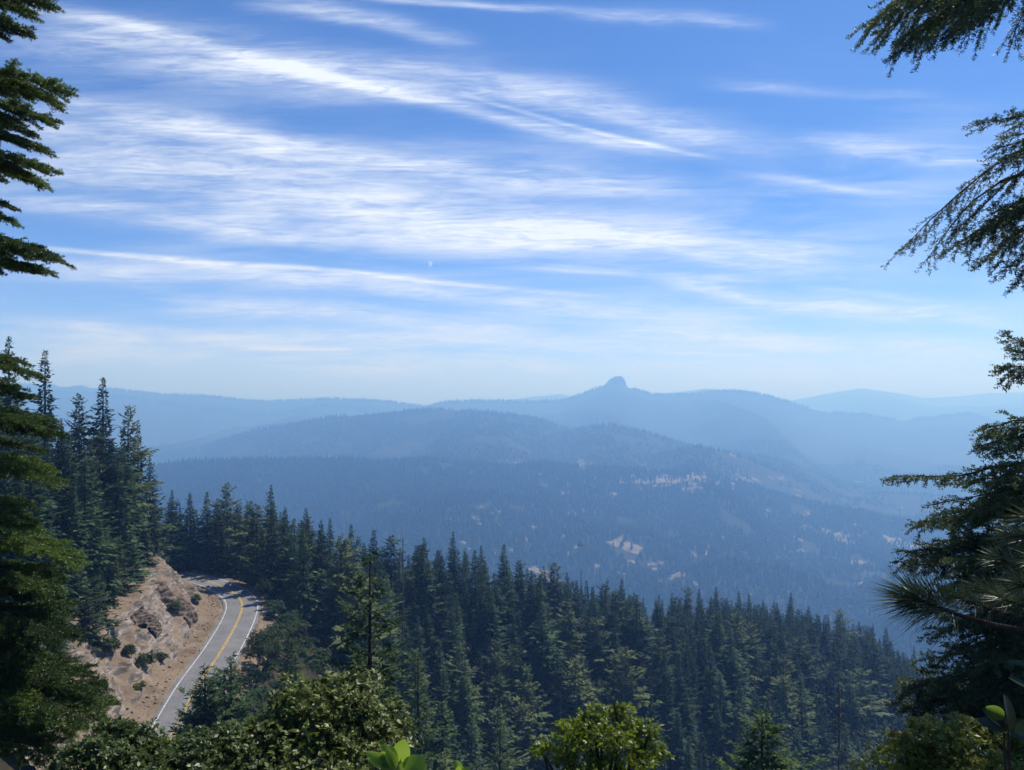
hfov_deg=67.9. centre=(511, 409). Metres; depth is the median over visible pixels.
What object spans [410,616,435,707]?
fir tree
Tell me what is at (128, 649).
bank bush
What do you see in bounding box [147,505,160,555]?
fir tree
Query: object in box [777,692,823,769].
fir tree
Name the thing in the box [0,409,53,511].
fir tree
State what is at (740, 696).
fir tree
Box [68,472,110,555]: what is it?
fir tree
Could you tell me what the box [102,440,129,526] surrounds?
pine tree
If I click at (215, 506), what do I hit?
pine tree
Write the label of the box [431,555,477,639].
fir tree
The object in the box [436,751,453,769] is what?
pine tree
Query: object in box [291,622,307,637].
verge bush
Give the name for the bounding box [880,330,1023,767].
dark fir
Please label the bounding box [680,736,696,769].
fir tree
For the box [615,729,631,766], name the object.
fir tree
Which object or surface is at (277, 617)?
verge bush
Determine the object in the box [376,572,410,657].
fir tree
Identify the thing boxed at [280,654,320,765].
fir tree
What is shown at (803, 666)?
pine tree
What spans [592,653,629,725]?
pine tree
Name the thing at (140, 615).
rock outcrop
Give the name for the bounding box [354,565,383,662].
fir tree
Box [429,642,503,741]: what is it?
pine tree
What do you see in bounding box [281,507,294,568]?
fir tree
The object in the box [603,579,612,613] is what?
fir tree
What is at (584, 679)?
fir tree
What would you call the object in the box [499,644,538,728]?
pine tree
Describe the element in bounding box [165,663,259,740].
fir
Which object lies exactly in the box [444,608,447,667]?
dead snag
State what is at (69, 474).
fir tree
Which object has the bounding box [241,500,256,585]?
fir tree
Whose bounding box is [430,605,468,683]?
fir tree
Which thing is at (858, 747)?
fir tree
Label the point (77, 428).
pine tree
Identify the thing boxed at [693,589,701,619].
fir tree
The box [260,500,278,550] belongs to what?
fir tree
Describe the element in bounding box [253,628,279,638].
verge bush
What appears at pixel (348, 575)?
pine tree
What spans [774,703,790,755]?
fir tree
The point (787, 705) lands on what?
pine tree
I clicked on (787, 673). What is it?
pine tree
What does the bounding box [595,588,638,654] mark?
pine tree
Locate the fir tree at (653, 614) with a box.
[650,599,656,631]
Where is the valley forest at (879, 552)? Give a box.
[131,453,1022,686]
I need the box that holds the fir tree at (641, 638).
[622,594,660,687]
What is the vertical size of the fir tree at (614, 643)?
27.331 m
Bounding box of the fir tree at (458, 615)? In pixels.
[444,594,468,665]
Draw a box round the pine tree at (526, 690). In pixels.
[512,664,559,767]
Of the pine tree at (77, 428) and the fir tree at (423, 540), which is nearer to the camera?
the pine tree at (77, 428)
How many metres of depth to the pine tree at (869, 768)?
206.77 m
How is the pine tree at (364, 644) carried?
on the ground
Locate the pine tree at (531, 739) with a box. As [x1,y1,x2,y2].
[509,700,555,769]
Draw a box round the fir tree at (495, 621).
[470,594,518,696]
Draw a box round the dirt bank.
[9,549,280,769]
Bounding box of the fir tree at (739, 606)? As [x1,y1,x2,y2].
[735,591,744,621]
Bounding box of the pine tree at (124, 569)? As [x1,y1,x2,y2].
[111,542,142,593]
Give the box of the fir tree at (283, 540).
[273,516,298,594]
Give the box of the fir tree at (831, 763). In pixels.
[826,730,847,768]
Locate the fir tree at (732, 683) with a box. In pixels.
[722,648,756,739]
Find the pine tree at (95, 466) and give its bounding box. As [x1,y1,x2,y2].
[79,435,123,526]
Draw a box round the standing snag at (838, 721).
[826,684,852,769]
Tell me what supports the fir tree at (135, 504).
on the ground
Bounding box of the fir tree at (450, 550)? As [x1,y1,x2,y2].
[434,531,460,613]
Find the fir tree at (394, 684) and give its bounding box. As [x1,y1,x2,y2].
[374,633,402,702]
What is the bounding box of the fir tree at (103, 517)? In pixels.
[91,474,122,568]
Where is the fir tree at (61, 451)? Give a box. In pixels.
[52,426,92,518]
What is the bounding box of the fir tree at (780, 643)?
[768,619,812,693]
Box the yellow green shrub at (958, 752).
[844,711,1023,769]
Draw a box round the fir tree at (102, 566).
[91,513,113,585]
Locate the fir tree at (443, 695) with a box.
[430,669,458,751]
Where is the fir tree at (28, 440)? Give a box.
[11,432,54,530]
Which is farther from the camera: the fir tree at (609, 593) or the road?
the fir tree at (609, 593)
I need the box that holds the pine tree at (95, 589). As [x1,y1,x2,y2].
[81,575,113,629]
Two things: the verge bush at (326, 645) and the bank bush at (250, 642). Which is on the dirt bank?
the bank bush at (250, 642)
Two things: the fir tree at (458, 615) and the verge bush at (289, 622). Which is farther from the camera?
the fir tree at (458, 615)
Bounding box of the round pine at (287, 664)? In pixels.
[265,620,316,701]
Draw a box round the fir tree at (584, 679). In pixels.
[573,662,599,765]
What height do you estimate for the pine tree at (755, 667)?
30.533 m
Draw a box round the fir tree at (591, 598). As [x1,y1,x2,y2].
[588,587,596,617]
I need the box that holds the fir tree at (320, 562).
[305,519,332,626]
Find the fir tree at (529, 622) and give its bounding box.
[519,570,541,661]
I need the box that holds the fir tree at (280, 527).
[270,512,286,583]
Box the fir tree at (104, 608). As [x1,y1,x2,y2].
[89,569,128,629]
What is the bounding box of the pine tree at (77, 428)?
[56,393,105,486]
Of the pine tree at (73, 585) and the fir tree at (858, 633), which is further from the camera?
the fir tree at (858, 633)
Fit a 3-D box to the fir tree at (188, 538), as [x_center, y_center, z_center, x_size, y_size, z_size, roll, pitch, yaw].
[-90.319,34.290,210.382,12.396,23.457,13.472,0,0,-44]
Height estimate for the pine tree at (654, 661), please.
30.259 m
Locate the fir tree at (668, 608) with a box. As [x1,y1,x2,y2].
[663,593,676,623]
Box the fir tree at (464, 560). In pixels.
[457,548,470,611]
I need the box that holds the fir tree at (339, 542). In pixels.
[327,537,357,589]
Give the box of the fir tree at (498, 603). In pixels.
[473,573,517,661]
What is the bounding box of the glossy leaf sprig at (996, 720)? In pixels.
[977,660,1023,769]
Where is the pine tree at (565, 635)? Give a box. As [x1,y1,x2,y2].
[521,599,601,679]
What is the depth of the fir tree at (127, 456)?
169.51 m
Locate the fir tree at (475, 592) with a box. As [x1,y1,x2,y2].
[458,550,484,637]
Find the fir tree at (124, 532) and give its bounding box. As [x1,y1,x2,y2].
[113,516,142,571]
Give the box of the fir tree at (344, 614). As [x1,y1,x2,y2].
[325,544,354,660]
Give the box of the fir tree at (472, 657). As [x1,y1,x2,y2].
[465,576,509,684]
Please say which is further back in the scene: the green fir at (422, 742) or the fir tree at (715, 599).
the fir tree at (715, 599)
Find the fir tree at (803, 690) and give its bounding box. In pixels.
[791,673,818,760]
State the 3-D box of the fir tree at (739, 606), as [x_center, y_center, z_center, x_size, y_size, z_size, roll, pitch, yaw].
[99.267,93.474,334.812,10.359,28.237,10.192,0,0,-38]
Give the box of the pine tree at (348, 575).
[306,534,403,667]
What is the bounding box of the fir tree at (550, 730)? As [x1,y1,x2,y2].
[537,729,560,768]
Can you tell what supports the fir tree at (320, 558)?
on the ground
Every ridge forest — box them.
[10,382,1022,428]
[53,406,1022,519]
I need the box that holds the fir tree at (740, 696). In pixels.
[725,679,760,757]
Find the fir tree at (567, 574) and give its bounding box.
[563,573,572,595]
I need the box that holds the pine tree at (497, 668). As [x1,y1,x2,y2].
[471,638,519,724]
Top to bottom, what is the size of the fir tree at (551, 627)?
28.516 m
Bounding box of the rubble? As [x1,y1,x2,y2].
[36,564,220,751]
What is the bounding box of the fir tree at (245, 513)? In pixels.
[242,500,256,525]
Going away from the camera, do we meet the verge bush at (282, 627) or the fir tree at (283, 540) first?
the verge bush at (282, 627)
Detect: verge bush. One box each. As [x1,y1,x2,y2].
[229,665,261,685]
[242,642,267,662]
[242,685,272,703]
[245,671,270,685]
[245,690,267,709]
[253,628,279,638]
[254,657,282,674]
[262,593,286,602]
[263,600,282,607]
[263,606,279,619]
[263,640,283,659]
[266,619,286,630]
[267,640,293,656]
[269,680,282,689]
[273,600,285,613]
[274,613,292,621]
[280,614,295,620]
[282,620,295,624]
[286,609,298,617]
[290,621,311,628]
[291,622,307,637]
[291,630,303,639]
[291,636,320,646]
[295,642,311,650]
[296,644,318,656]
[303,655,322,666]
[311,664,327,673]
[312,654,328,663]
[313,647,331,656]
[316,634,329,647]
[319,642,333,648]
[325,663,341,672]
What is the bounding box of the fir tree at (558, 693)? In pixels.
[539,646,573,769]
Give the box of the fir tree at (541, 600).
[526,581,554,660]
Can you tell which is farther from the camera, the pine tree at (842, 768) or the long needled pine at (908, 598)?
the pine tree at (842, 768)
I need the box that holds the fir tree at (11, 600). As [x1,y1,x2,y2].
[0,557,43,652]
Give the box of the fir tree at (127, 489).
[102,442,153,553]
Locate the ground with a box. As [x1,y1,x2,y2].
[0,384,1023,769]
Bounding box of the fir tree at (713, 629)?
[700,610,722,674]
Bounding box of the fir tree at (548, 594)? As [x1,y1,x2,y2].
[541,566,557,626]
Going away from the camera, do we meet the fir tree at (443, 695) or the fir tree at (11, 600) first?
the fir tree at (11, 600)
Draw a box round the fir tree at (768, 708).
[758,695,779,755]
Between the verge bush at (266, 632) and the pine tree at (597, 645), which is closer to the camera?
the verge bush at (266, 632)
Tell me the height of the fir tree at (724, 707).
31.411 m
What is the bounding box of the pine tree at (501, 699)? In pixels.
[479,673,537,759]
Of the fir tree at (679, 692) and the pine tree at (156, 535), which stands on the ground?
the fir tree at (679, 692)
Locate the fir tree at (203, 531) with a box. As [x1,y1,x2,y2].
[186,492,219,575]
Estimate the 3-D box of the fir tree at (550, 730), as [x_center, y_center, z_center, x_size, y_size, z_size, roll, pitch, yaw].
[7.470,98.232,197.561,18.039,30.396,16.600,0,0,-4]
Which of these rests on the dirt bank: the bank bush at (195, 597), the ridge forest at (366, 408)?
the bank bush at (195, 597)
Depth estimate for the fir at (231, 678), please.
73.90 m
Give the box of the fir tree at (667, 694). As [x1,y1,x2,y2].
[652,644,680,749]
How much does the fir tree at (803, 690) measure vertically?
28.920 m
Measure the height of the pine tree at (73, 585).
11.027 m
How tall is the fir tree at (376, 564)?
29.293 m
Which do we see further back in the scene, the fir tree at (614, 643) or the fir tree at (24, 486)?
the fir tree at (614, 643)
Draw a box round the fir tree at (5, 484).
[0,472,52,603]
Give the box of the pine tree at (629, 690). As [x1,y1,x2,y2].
[591,645,662,741]
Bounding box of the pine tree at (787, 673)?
[757,655,820,743]
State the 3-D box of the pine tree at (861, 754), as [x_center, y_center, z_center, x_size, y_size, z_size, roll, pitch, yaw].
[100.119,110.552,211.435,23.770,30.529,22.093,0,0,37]
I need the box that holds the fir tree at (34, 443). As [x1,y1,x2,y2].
[29,437,57,529]
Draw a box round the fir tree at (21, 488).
[3,478,42,647]
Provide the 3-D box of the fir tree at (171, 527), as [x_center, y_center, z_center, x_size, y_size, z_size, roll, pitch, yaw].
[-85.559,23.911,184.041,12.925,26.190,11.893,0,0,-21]
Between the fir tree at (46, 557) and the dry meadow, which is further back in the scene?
the dry meadow
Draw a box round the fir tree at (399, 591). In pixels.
[391,560,416,642]
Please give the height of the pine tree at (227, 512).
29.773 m
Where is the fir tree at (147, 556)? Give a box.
[136,522,159,567]
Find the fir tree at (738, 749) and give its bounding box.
[731,725,745,763]
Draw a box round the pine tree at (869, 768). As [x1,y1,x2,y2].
[861,761,872,769]
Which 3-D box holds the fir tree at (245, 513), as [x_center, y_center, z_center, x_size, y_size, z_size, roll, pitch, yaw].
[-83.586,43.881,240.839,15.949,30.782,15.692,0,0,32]
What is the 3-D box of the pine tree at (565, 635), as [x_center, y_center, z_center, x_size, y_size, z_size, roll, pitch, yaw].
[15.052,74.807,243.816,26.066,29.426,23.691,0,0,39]
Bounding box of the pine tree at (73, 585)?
[59,547,92,607]
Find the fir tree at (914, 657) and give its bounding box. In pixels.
[909,645,919,672]
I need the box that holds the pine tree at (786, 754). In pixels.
[770,745,800,769]
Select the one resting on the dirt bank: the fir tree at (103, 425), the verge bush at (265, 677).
the verge bush at (265, 677)
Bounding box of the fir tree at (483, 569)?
[469,546,495,607]
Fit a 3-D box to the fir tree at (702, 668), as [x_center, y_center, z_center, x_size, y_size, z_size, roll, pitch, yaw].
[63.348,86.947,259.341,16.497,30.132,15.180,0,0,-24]
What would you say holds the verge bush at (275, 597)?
on the dirt bank
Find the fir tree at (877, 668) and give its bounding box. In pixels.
[865,638,892,725]
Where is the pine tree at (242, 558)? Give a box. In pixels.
[218,503,255,580]
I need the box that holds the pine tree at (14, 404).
[3,394,57,483]
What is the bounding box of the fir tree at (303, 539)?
[295,520,314,580]
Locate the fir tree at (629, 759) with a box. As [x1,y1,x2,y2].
[622,725,652,769]
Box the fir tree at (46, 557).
[39,521,82,628]
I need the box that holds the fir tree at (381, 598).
[371,560,404,666]
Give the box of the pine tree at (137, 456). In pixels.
[113,405,163,520]
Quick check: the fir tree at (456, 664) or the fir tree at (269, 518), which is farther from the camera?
the fir tree at (269, 518)
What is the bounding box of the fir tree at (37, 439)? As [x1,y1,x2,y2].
[31,431,49,492]
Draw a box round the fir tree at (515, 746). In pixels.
[493,711,520,769]
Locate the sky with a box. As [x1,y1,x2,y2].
[0,0,1023,405]
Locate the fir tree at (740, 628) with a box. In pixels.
[724,606,748,671]
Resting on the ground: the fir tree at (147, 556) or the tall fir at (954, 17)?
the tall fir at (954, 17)
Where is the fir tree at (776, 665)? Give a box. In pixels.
[760,646,789,702]
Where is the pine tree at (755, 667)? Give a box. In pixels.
[743,622,793,698]
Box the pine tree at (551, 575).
[543,562,572,629]
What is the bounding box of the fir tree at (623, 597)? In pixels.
[617,579,625,604]
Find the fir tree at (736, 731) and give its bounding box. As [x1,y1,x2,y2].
[725,702,748,766]
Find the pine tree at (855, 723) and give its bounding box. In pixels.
[828,669,880,750]
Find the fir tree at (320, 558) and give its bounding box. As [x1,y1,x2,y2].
[313,535,326,600]
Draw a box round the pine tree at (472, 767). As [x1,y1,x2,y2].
[467,763,479,769]
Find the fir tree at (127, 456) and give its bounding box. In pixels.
[119,449,143,515]
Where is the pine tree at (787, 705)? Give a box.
[758,674,824,756]
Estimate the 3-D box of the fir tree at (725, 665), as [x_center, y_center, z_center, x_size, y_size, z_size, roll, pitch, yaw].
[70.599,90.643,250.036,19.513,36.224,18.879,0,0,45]
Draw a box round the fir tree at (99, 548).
[58,448,139,591]
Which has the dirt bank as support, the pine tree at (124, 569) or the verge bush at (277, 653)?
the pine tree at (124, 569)
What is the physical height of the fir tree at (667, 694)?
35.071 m
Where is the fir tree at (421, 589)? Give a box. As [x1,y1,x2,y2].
[405,544,450,646]
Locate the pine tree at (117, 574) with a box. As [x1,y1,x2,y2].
[112,564,123,595]
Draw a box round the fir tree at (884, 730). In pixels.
[876,720,887,756]
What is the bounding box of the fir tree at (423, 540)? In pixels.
[420,538,434,604]
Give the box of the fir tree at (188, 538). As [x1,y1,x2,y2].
[171,492,209,571]
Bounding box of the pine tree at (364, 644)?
[342,615,390,687]
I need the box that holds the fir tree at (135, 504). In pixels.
[123,469,149,540]
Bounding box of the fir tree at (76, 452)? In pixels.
[69,438,81,469]
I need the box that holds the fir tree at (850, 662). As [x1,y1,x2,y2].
[838,643,862,727]
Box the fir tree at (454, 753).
[443,710,466,767]
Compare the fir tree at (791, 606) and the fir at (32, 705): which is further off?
the fir tree at (791, 606)
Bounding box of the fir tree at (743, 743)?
[733,730,764,769]
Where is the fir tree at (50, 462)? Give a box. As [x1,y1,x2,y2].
[40,443,63,534]
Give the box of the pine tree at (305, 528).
[283,516,331,618]
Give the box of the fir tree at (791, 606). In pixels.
[784,592,796,628]
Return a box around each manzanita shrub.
[44,712,276,769]
[211,662,418,769]
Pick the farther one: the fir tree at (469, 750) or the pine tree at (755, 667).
the pine tree at (755, 667)
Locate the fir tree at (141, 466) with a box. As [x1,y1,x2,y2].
[131,425,161,549]
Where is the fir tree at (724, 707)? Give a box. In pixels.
[703,671,737,764]
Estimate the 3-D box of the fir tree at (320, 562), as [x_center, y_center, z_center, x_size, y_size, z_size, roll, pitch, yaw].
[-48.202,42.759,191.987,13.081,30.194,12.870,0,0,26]
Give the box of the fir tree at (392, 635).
[380,599,410,695]
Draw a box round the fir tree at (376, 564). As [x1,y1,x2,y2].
[358,530,387,595]
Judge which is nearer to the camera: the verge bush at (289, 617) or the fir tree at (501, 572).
the verge bush at (289, 617)
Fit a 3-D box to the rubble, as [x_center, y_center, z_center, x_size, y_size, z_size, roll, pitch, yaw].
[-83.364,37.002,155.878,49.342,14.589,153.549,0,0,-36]
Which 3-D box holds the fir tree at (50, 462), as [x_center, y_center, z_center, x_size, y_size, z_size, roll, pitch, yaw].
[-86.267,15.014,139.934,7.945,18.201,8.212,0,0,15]
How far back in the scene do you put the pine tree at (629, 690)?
224.21 m
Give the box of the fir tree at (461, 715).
[446,662,494,766]
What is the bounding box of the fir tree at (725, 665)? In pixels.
[702,629,755,729]
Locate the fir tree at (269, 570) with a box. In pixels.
[254,510,295,599]
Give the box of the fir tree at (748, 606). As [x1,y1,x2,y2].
[746,594,752,620]
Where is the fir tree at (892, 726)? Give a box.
[873,718,897,765]
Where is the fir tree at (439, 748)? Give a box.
[423,700,468,769]
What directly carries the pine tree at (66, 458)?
on the ground
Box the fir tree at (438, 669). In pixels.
[427,642,450,716]
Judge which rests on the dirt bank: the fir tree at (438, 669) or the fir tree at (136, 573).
the fir tree at (136, 573)
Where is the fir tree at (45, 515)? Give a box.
[9,450,79,609]
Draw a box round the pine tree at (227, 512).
[201,482,249,577]
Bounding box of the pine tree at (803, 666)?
[786,635,847,719]
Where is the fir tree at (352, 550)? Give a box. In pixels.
[347,523,372,602]
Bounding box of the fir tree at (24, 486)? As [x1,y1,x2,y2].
[12,455,45,532]
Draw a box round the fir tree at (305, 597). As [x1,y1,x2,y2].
[278,526,321,622]
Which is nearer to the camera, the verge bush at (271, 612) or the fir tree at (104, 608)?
the fir tree at (104, 608)
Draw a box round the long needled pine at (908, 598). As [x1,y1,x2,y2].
[863,504,1023,658]
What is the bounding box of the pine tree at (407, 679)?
[397,648,436,718]
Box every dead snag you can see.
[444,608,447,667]
[485,642,489,744]
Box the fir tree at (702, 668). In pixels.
[687,621,715,710]
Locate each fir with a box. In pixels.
[0,0,122,769]
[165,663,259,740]
[168,650,267,734]
[256,690,266,714]
[305,548,437,769]
[402,655,446,769]
[479,721,519,769]
[709,705,828,769]
[845,0,1023,297]
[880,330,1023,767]
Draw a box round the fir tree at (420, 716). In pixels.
[414,711,425,752]
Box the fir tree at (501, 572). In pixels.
[492,544,513,607]
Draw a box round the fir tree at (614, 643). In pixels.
[605,621,623,702]
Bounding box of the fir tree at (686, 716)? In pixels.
[668,690,716,769]
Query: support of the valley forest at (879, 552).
on the ground
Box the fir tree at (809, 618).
[801,607,812,634]
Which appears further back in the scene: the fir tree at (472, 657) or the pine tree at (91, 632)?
the fir tree at (472, 657)
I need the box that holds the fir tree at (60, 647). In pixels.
[42,581,75,654]
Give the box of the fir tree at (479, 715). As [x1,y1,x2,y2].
[448,674,487,766]
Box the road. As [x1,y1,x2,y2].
[144,571,260,741]
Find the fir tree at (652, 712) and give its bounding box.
[639,697,673,769]
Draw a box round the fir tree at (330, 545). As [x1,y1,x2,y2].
[324,518,338,568]
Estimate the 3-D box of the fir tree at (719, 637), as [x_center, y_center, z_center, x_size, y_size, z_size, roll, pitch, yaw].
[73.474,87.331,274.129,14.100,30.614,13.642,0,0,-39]
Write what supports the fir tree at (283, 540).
on the ground
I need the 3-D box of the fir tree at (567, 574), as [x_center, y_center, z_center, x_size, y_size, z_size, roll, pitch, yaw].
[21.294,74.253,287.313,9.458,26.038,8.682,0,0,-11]
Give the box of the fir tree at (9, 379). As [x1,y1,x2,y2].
[0,336,44,456]
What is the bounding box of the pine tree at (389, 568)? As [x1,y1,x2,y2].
[379,535,414,609]
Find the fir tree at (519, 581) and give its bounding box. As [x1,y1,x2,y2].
[515,564,526,607]
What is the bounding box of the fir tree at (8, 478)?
[0,447,35,559]
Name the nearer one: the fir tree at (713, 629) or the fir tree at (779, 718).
the fir tree at (779, 718)
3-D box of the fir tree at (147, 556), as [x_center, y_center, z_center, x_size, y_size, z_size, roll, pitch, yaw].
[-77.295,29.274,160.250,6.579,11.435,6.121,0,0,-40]
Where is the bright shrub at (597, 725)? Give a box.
[528,700,675,769]
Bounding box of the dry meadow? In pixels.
[328,452,939,594]
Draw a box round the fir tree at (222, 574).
[208,505,230,576]
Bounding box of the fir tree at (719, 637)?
[705,610,726,681]
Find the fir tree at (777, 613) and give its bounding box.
[772,603,785,623]
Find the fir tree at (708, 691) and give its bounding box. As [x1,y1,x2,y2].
[696,644,726,742]
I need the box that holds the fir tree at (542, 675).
[521,602,569,726]
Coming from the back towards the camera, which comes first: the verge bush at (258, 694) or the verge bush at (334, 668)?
the verge bush at (334, 668)
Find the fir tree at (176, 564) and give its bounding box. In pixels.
[160,490,189,571]
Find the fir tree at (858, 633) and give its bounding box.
[854,621,862,645]
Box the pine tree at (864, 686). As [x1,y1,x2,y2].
[840,667,894,750]
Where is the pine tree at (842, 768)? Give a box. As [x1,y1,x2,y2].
[835,763,848,769]
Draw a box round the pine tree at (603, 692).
[590,679,615,758]
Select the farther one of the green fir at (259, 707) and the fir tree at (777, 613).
the fir tree at (777, 613)
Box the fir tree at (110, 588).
[103,557,122,609]
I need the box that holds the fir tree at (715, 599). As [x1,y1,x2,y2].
[712,586,727,627]
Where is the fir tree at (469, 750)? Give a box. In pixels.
[461,714,489,769]
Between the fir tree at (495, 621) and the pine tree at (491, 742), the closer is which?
the pine tree at (491, 742)
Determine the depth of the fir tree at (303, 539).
210.07 m
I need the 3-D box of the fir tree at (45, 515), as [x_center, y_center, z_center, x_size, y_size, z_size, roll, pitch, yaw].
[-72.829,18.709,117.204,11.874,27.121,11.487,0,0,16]
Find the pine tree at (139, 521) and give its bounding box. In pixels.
[134,507,156,553]
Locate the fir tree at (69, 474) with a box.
[45,435,88,534]
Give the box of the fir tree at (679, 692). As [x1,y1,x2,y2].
[663,653,700,739]
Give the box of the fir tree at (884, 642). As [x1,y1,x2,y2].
[880,628,894,658]
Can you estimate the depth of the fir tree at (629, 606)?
258.91 m
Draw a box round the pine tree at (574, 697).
[538,656,632,769]
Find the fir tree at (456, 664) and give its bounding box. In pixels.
[442,654,460,705]
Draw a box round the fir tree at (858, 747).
[853,740,861,766]
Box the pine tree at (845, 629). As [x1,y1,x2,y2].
[830,609,861,640]
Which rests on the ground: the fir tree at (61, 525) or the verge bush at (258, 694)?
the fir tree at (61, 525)
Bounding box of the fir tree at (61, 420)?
[52,418,77,491]
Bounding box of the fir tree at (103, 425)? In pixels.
[71,377,125,526]
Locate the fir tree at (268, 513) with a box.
[244,485,277,584]
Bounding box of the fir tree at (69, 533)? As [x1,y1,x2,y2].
[52,481,95,604]
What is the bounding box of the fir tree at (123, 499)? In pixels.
[100,447,143,550]
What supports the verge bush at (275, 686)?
on the dirt bank
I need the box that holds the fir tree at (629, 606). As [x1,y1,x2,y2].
[619,594,638,651]
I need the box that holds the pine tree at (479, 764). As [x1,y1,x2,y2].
[472,759,494,769]
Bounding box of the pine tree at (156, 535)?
[147,506,168,554]
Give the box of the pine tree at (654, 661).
[634,633,690,717]
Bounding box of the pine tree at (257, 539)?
[227,504,288,588]
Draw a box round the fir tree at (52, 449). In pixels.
[41,445,59,502]
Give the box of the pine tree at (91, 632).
[71,587,116,651]
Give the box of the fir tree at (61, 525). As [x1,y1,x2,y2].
[48,476,90,580]
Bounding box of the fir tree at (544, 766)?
[535,738,560,769]
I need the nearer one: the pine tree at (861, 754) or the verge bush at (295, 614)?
the verge bush at (295, 614)
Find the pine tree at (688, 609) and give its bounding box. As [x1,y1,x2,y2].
[679,586,696,631]
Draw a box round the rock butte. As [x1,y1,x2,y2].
[567,376,626,399]
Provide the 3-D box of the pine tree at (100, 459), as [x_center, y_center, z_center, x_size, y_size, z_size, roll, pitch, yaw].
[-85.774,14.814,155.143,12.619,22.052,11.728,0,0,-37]
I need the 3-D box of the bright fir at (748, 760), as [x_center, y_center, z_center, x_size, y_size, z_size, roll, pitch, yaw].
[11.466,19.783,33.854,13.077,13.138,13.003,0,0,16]
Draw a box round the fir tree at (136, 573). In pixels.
[124,530,160,585]
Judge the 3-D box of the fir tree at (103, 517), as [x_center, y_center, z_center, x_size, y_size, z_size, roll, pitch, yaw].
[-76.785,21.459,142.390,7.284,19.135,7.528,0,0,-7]
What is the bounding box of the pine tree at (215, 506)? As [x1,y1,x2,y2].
[193,499,237,574]
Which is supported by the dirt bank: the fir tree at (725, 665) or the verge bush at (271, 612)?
the verge bush at (271, 612)
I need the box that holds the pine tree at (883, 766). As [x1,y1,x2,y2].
[867,734,903,769]
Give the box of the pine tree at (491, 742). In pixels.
[480,705,536,769]
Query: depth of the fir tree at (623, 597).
302.89 m
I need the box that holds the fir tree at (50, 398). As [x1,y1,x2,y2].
[26,349,59,460]
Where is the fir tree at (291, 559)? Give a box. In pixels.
[272,518,304,608]
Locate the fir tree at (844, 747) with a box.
[829,723,860,769]
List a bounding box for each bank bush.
[101,635,121,652]
[121,643,136,656]
[132,680,147,689]
[135,649,156,671]
[156,650,169,661]
[167,600,181,615]
[191,594,201,601]
[245,629,267,646]
[251,624,285,658]
[254,577,274,597]
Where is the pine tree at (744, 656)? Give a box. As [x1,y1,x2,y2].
[712,610,769,708]
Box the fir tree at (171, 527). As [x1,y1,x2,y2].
[144,456,186,560]
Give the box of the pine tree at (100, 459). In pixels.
[76,428,125,526]
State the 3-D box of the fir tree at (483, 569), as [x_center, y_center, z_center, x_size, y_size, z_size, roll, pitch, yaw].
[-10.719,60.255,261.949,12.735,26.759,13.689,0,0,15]
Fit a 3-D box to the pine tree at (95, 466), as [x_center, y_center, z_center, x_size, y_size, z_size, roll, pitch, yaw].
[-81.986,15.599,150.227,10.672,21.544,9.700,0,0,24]
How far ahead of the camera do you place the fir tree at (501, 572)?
267.69 m
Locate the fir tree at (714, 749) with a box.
[704,705,732,769]
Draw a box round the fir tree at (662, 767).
[655,747,667,769]
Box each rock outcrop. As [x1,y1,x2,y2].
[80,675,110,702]
[131,606,161,638]
[155,583,198,627]
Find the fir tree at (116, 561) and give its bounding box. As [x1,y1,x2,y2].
[101,527,128,590]
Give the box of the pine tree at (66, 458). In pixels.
[54,440,93,492]
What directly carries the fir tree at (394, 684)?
on the ground
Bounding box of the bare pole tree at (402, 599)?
[396,544,409,658]
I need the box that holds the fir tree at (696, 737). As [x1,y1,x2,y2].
[671,696,711,767]
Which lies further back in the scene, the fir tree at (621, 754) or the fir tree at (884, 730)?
the fir tree at (884, 730)
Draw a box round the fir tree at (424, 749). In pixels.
[420,716,436,764]
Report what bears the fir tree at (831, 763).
on the ground
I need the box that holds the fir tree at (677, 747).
[664,712,696,769]
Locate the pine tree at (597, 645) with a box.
[575,616,621,693]
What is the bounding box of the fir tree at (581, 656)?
[570,655,592,712]
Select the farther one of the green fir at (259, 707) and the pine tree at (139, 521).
the pine tree at (139, 521)
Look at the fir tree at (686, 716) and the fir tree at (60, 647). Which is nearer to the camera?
the fir tree at (60, 647)
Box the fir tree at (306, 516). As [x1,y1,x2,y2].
[296,508,317,584]
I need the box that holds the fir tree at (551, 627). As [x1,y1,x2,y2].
[538,606,574,686]
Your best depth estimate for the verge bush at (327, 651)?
164.57 m
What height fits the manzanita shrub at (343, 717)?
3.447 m
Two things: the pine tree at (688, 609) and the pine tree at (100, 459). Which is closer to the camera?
the pine tree at (100, 459)
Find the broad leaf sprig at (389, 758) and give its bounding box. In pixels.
[365,739,468,769]
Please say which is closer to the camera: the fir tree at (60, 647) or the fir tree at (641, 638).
the fir tree at (60, 647)
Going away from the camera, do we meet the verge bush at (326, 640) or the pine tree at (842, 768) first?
the verge bush at (326, 640)
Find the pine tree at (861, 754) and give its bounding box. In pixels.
[846,748,872,769]
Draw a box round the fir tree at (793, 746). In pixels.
[781,727,809,769]
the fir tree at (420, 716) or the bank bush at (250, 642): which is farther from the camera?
the fir tree at (420, 716)
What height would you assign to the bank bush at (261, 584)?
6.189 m
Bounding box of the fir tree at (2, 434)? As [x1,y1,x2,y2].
[0,396,20,485]
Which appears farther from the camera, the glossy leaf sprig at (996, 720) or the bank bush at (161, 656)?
the bank bush at (161, 656)
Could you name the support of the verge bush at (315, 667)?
on the ground
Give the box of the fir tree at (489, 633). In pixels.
[471,589,505,680]
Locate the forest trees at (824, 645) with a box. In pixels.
[160,498,1019,769]
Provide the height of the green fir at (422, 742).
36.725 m

